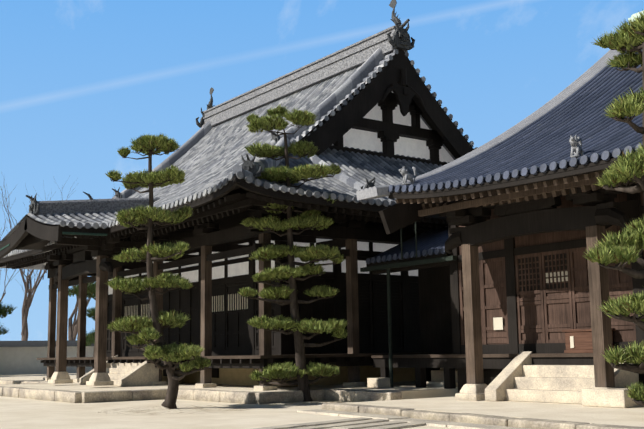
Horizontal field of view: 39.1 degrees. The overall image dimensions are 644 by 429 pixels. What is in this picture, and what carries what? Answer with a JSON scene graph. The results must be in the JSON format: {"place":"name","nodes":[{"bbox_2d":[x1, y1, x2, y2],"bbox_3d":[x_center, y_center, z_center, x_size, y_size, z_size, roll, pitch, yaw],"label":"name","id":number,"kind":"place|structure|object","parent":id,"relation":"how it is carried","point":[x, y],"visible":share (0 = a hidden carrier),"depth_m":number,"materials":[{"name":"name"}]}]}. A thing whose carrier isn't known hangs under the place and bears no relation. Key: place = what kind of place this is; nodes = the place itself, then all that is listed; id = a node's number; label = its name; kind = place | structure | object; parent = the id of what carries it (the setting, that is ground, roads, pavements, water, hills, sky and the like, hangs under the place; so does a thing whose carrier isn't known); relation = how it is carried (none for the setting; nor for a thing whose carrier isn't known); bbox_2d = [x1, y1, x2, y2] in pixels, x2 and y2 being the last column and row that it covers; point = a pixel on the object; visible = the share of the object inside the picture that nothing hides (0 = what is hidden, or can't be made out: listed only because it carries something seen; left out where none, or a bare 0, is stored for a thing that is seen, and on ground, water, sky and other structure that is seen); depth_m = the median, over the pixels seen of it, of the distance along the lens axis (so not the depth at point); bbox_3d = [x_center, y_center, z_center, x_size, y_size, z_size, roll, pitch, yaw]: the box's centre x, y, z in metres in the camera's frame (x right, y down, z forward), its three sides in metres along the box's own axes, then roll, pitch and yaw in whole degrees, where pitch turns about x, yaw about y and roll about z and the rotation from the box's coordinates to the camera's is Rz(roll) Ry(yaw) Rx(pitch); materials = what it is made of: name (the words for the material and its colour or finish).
{"place":"outdoors","nodes":[
{"label":"outdoors","id":0,"kind":"place"},
{"bbox_2d":[36,197,159,216],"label":"porch roof ridge","id":1,"kind":"structure","parent":0,"point":[59,207],"depth_m":26.17,"materials":[{"name":"grey tile"}]},
{"bbox_2d":[26,192,92,215],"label":"roof ornaments","id":2,"kind":"object","parent":1,"relation":"on","point":[34,207],"visible":0.94,"depth_m":25.20},
{"bbox_2d":[1,65,361,258],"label":"tiled roof","id":3,"kind":"structure","parent":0,"point":[209,160],"depth_m":29.34,"materials":[{"name":"grey tile"}]},
{"bbox_2d":[12,48,385,250],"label":"descending roof ridges","id":4,"kind":"object","parent":3,"relation":"on","point":[350,83],"visible":0.23,"depth_m":26.20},
{"bbox_2d":[0,49,477,269],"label":"hall roof verge tiles","id":5,"kind":"object","parent":3,"relation":"on","point":[310,128],"visible":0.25,"depth_m":26.86,"materials":[{"name":"grey tile"}]},
{"bbox_2d":[0,396,457,428],"bbox_3d":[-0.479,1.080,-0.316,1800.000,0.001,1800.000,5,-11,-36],"label":"sand ground","id":6,"kind":"structure","parent":0,"point":[19,413],"depth_m":16.50,"materials":[{"name":"beige sand"}]},
{"bbox_2d":[0,346,93,374],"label":"boundary wall","id":7,"kind":"structure","parent":6,"relation":"on","point":[18,360],"depth_m":43.80,"materials":[{"name":"concrete"}]},
{"bbox_2d":[0,340,93,346],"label":"wall coping","id":8,"kind":"object","parent":7,"relation":"on","point":[29,343],"visible":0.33,"depth_m":43.79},
{"bbox_2d":[0,276,95,368],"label":"pines","id":9,"kind":"object","parent":6,"relation":"on","point":[90,312],"depth_m":40.86,"materials":[{"name":"green plant"}]},
{"bbox_2d":[0,176,113,340],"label":"bare trees","id":10,"kind":"object","parent":6,"relation":"on","point":[72,328],"visible":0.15,"depth_m":54.37,"materials":[{"name":"brown plant"}]},
{"bbox_2d":[105,133,211,408],"bbox_3d":[-3.493,1.161,18.656,2.211,5.612,2.362,5,-11,-36],"label":"pine","id":11,"kind":"object","parent":6,"relation":"on","point":[175,352],"depth_m":18.41,"materials":[{"name":"green plant"}]},
{"bbox_2d":[98,401,345,414],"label":"fallen pine needles","id":12,"kind":"object","parent":6,"relation":"on","point":[211,406],"visible":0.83,"depth_m":18.54,"materials":[{"name":"brown plant"}]},
{"bbox_2d":[237,104,348,401],"bbox_3d":[-0.563,0.944,20.435,2.282,6.631,2.650,5,-11,-36],"label":"pine","id":13,"kind":"object","parent":6,"relation":"on","point":[307,219],"depth_m":20.32,"materials":[{"name":"green plant"}]},
{"bbox_2d":[0,379,643,428],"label":"stone kerb","id":14,"kind":"structure","parent":6,"relation":"on","point":[237,397],"depth_m":19.91,"materials":[{"name":"stone"}]},
{"bbox_2d":[0,373,643,426],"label":"stone platform","id":15,"kind":"structure","parent":6,"relation":"on","point":[441,399],"depth_m":16.76,"materials":[{"name":"granite stone"}]},
{"bbox_2d":[48,372,113,385],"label":"pillar base stones","id":16,"kind":"object","parent":15,"relation":"on","point":[99,379],"visible":1,"depth_m":24.25,"materials":[{"name":"beige stone"}]},
{"bbox_2d":[55,256,107,372],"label":"porch pillars","id":17,"kind":"structure","parent":16,"relation":"on","point":[100,325],"depth_m":24.64,"materials":[{"name":"brown wood"}]},
{"bbox_2d":[79,355,158,386],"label":"stone steps","id":18,"kind":"structure","parent":15,"relation":"on","point":[144,373],"depth_m":25.16,"materials":[{"name":"stone"}]},
{"bbox_2d":[43,377,364,390],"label":"foundation stones","id":19,"kind":"object","parent":15,"relation":"on","point":[266,388],"visible":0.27,"depth_m":22.38,"materials":[{"name":"beige stone"}]},
{"bbox_2d":[47,233,359,385],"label":"wooden pillars","id":20,"kind":"structure","parent":19,"relation":"on","point":[265,342],"depth_m":23.27,"materials":[{"name":"brown wood"}]},
{"bbox_2d":[25,188,434,377],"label":"hall","id":21,"kind":"structure","parent":15,"relation":"on","point":[234,332],"depth_m":24.79,"materials":[{"name":"brown wood"}]},
{"bbox_2d":[0,214,196,284],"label":"kohai timber","id":22,"kind":"object","parent":21,"relation":"attached to","point":[29,233],"visible":0.65,"depth_m":25.01,"materials":[{"name":"brown wood"}]},
{"bbox_2d":[0,232,106,250],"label":"kohai gutter","id":23,"kind":"object","parent":22,"relation":"attached to","point":[79,233],"visible":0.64,"depth_m":23.45,"materials":[{"name":"metal"}]},
{"bbox_2d":[0,210,141,243],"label":"kohai roof tiles","id":24,"kind":"object","parent":22,"relation":"on","point":[79,222],"visible":0.35,"depth_m":24.99,"materials":[{"name":"grey tile"}]},
{"bbox_2d":[125,293,247,316],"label":"lattice windows","id":25,"kind":"structure","parent":21,"relation":"in","point":[212,305],"depth_m":25.70,"materials":[{"name":"brown wood"}]},
{"bbox_2d":[0,61,446,263],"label":"tiles","id":26,"kind":"object","parent":21,"relation":"attached to","point":[235,183],"visible":0.19,"depth_m":20.15,"materials":[{"name":"grey tile"}]},
{"bbox_2d":[0,192,447,269],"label":"roof eaves","id":27,"kind":"object","parent":26,"relation":"attached to","point":[230,205],"visible":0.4,"depth_m":21.63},
{"bbox_2d":[37,352,428,359],"bbox_3d":[-0.781,4.646,29.950,12.380,0.070,14.780,5,-11,-36],"label":"veranda","id":28,"kind":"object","parent":21,"relation":"attached to","point":[254,356],"depth_m":22.05,"materials":[{"name":"brown wood"}]},
{"bbox_2d":[236,145,449,206],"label":"lower tiled roof","id":29,"kind":"structure","parent":21,"relation":"on","point":[359,167],"depth_m":24.11,"materials":[{"name":"grey tile"}]},
{"bbox_2d":[302,49,473,165],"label":"gable","id":30,"kind":"structure","parent":21,"relation":"attached to","point":[399,77],"depth_m":27.25,"materials":[{"name":"black wood"}]},
{"bbox_2d":[366,232,455,388],"bbox_3d":[2.725,2.225,22.035,2.200,4.080,3.250,5,-11,-36],"label":"connecting corridor","id":31,"kind":"object","parent":15,"relation":"on","point":[435,309],"visible":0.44,"depth_m":23.12,"materials":[{"name":"brown wood"}]},
{"bbox_2d":[366,226,448,263],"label":"corridor roof tiles","id":32,"kind":"object","parent":31,"relation":"on","point":[430,242],"visible":0.6,"depth_m":22.05,"materials":[{"name":"blue tile"}]},
{"bbox_2d":[371,354,445,357],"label":"corridor floor","id":33,"kind":"structure","parent":31,"relation":"on","point":[414,356],"depth_m":21.13,"materials":[{"name":"brown wood"}]},
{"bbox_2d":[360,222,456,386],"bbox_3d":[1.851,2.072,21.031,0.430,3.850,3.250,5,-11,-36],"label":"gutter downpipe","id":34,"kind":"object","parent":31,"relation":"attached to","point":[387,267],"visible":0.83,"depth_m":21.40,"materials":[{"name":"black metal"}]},
{"bbox_2d":[367,368,457,387],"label":"foundation stones","id":35,"kind":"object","parent":15,"relation":"on","point":[437,378],"depth_m":21.25,"materials":[{"name":"beige stone"}]},
{"bbox_2d":[455,384,617,406],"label":"hall base stones","id":36,"kind":"object","parent":15,"relation":"on","point":[472,392],"visible":0.5,"depth_m":17.67,"materials":[{"name":"beige stone"}]},
{"bbox_2d":[461,225,614,387],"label":"pillars","id":37,"kind":"structure","parent":36,"relation":"on","point":[600,320],"depth_m":15.81,"materials":[{"name":"brown wood"}]},
{"bbox_2d":[439,182,643,392],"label":"hall timber","id":38,"kind":"object","parent":15,"relation":"on","point":[601,207],"visible":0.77,"depth_m":17.82,"materials":[{"name":"brown wood"}]},
{"bbox_2d":[379,152,635,233],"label":"roof eaves","id":39,"kind":"object","parent":38,"relation":"on","point":[396,217],"visible":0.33,"depth_m":16.76,"materials":[{"name":"brown wood"}]},
{"bbox_2d":[388,46,642,192],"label":"hall roof tiles","id":40,"kind":"object","parent":39,"relation":"on","point":[542,144],"visible":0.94,"depth_m":18.07,"materials":[{"name":"blue tile"}]},
{"bbox_2d":[356,49,619,199],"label":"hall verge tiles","id":41,"kind":"object","parent":40,"relation":"on","point":[591,72],"visible":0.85,"depth_m":21.28,"materials":[{"name":"grey tile"}]},
{"bbox_2d":[399,134,583,184],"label":"roof ornaments","id":42,"kind":"object","parent":40,"relation":"on","point":[575,141],"visible":0.96,"depth_m":15.07},
{"bbox_2d":[395,170,641,216],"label":"roof eaves","id":43,"kind":"object","parent":39,"relation":"attached to","point":[586,182],"visible":0.35,"depth_m":16.46,"materials":[{"name":"brown wood"}]},
{"bbox_2d":[445,353,592,357],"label":"veranda floor","id":44,"kind":"structure","parent":38,"relation":"in","point":[531,355],"depth_m":17.80,"materials":[{"name":"brown wood"}]},
{"bbox_2d":[562,328,614,352],"bbox_3d":[5.013,2.376,17.018,0.305,0.450,1.000,5,-11,-36],"label":"offertory box","id":45,"kind":"object","parent":44,"relation":"on","point":[582,340],"visible":0.6,"depth_m":17.02,"materials":[{"name":"red wood"}]},
{"bbox_2d":[570,336,573,347],"bbox_3d":[4.739,2.417,17.159,0.014,0.220,0.080,5,-11,-36],"label":"paper label","id":46,"kind":"object","parent":45,"relation":"attached to","point":[571,341],"visible":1,"depth_m":17.15,"materials":[{"name":"paper"}]},
{"bbox_2d":[493,271,567,329],"bbox_3d":[5.924,1.410,16.240,0.039,1.100,7.647,5,-11,-36],"label":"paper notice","id":47,"kind":"object","parent":38,"relation":"attached to","point":[498,323],"visible":0.61,"depth_m":18.99,"materials":[{"name":"white paper"}]},
{"bbox_2d":[458,191,643,344],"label":"hall wall panels","id":48,"kind":"object","parent":38,"relation":"attached to","point":[546,315],"visible":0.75,"depth_m":18.16,"materials":[{"name":"brown wood"}]},
{"bbox_2d":[485,350,643,407],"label":"stone steps","id":49,"kind":"structure","parent":15,"relation":"on","point":[520,377],"depth_m":16.73,"materials":[{"name":"beige stone"}]},
{"bbox_2d":[584,9,643,405],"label":"pine","id":50,"kind":"object","parent":15,"relation":"on","point":[628,243],"depth_m":12.54,"materials":[{"name":"green plant"}]},
{"bbox_2d":[253,417,437,428],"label":"paving stones","id":51,"kind":"object","parent":6,"relation":"on","point":[360,423],"visible":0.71,"depth_m":13.40,"materials":[{"name":"stone"}]},
{"bbox_2d":[297,409,526,428],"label":"paved path","id":52,"kind":"structure","parent":6,"relation":"on","point":[458,425],"depth_m":14.24,"materials":[{"name":"stone"}]},
{"bbox_2d":[162,366,414,386],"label":"underfloor wall","id":53,"kind":"structure","parent":0,"point":[235,376],"depth_m":24.64,"materials":[{"name":"beige paint"}]},
{"bbox_2d":[202,24,407,126],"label":"roof ridge","id":54,"kind":"structure","parent":0,"point":[350,57],"depth_m":30.89,"materials":[{"name":"grey tile"}]},
{"bbox_2d":[0,0,414,240],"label":"roof ornaments","id":55,"kind":"object","parent":54,"relation":"on","point":[400,39],"visible":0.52,"depth_m":27.08},
{"bbox_2d":[0,0,643,340],"label":"sky","id":56,"kind":"structure","parent":0,"point":[80,80],"materials":[{"name":"blue"}]},
{"bbox_2d":[628,10,643,21],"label":"cloud","id":57,"kind":"structure","parent":0,"point":[635,15],"depth_m":24.28,"materials":[{"name":"white"}]}
]}

